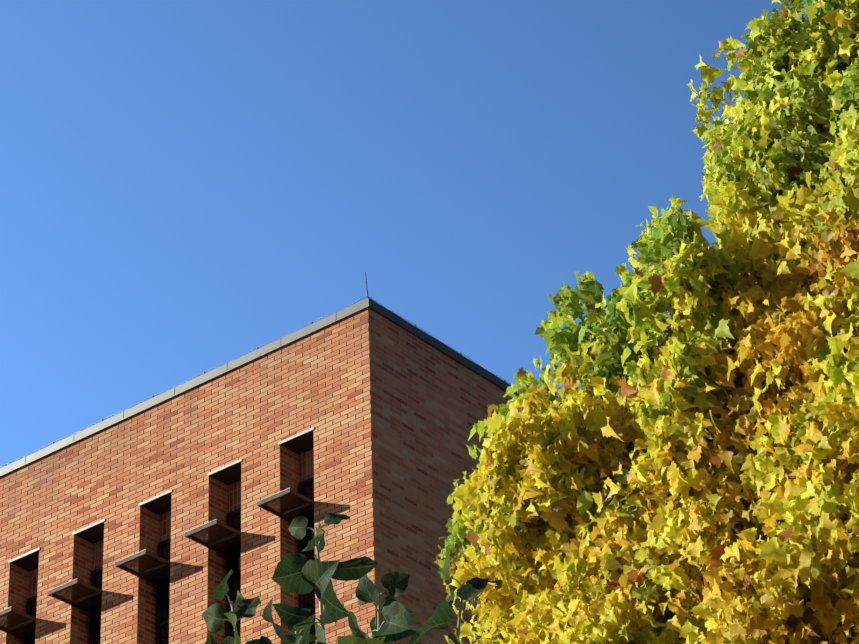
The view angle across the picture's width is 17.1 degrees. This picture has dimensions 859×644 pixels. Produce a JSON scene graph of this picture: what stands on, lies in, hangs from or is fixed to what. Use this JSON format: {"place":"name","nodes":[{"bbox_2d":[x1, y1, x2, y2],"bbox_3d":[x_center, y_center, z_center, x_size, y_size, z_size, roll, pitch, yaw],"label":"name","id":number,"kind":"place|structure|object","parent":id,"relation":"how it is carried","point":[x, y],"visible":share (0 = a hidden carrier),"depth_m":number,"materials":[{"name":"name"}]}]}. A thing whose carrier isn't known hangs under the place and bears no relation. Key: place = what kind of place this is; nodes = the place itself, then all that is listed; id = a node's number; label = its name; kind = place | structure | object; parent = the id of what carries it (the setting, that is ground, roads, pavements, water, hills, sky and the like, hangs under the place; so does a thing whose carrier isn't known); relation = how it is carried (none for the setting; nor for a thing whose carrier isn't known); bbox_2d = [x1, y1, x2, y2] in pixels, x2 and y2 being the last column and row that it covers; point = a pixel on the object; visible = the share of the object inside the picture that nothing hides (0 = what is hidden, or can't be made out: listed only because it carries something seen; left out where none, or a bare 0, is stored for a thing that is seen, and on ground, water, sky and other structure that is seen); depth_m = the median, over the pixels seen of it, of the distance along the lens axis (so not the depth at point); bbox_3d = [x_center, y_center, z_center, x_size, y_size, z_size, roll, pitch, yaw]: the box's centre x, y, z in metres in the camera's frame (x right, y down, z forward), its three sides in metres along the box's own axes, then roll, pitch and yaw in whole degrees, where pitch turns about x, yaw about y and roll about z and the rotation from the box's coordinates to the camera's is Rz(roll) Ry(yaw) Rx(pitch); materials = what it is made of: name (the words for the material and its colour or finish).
{"place":"outdoors","nodes":[
{"label":"outdoors","id":0,"kind":"place"},
{"bbox_2d":[0,307,533,643],"bbox_3d":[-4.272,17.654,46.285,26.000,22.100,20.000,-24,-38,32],"label":"building","id":1,"kind":"structure","parent":0,"point":[391,412],"depth_m":38.90,"materials":[{"name":"brick"}]},
{"bbox_2d":[0,488,314,643],"bbox_3d":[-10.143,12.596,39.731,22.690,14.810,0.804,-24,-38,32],"label":"window awnings","id":2,"kind":"object","parent":1,"relation":"attached to","point":[69,591],"visible":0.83,"depth_m":39.03,"materials":[{"name":"metal"}]},
{"bbox_2d":[8,427,314,571],"bbox_3d":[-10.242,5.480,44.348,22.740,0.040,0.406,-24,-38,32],"label":"lintels","id":3,"kind":"object","parent":1,"relation":"attached to","point":[230,473],"visible":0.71,"depth_m":39.83,"materials":[{"name":"concrete"}]},
{"bbox_2d":[26,477,315,643],"bbox_3d":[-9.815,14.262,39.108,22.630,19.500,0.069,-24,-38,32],"label":"windows","id":4,"kind":"structure","parent":1,"relation":"attached to","point":[306,489],"depth_m":39.06,"materials":[{"name":"black glass"}]},
{"bbox_2d":[0,298,519,476],"bbox_3d":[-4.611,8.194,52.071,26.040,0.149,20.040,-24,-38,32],"label":"coping","id":5,"kind":"object","parent":1,"relation":"on","point":[280,343],"visible":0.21,"depth_m":39.95,"materials":[{"name":"metal"}]},
{"bbox_2d":[1,272,509,466],"bbox_3d":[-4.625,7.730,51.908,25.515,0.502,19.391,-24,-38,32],"label":"lightning conductor","id":6,"kind":"object","parent":5,"relation":"on","point":[415,325],"visible":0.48,"depth_m":39.95,"materials":[{"name":"metal"}]},
{"bbox_2d":[202,513,497,643],"bbox_3d":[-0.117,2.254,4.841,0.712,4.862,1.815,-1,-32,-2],"label":"leafy plant","id":7,"kind":"object","parent":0,"point":[298,573],"depth_m":6.33,"materials":[{"name":"green plant"}]},
{"bbox_2d":[0,0,807,467],"label":"sky","id":8,"kind":"structure","parent":0,"point":[188,187],"materials":[{"name":"blue"}]},
{"bbox_2d":[434,0,858,643],"bbox_3d":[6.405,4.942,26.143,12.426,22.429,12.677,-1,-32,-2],"label":"plane tree","id":9,"kind":"object","parent":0,"point":[652,476],"depth_m":25.70,"materials":[{"name":"yellow plant"}]}
]}

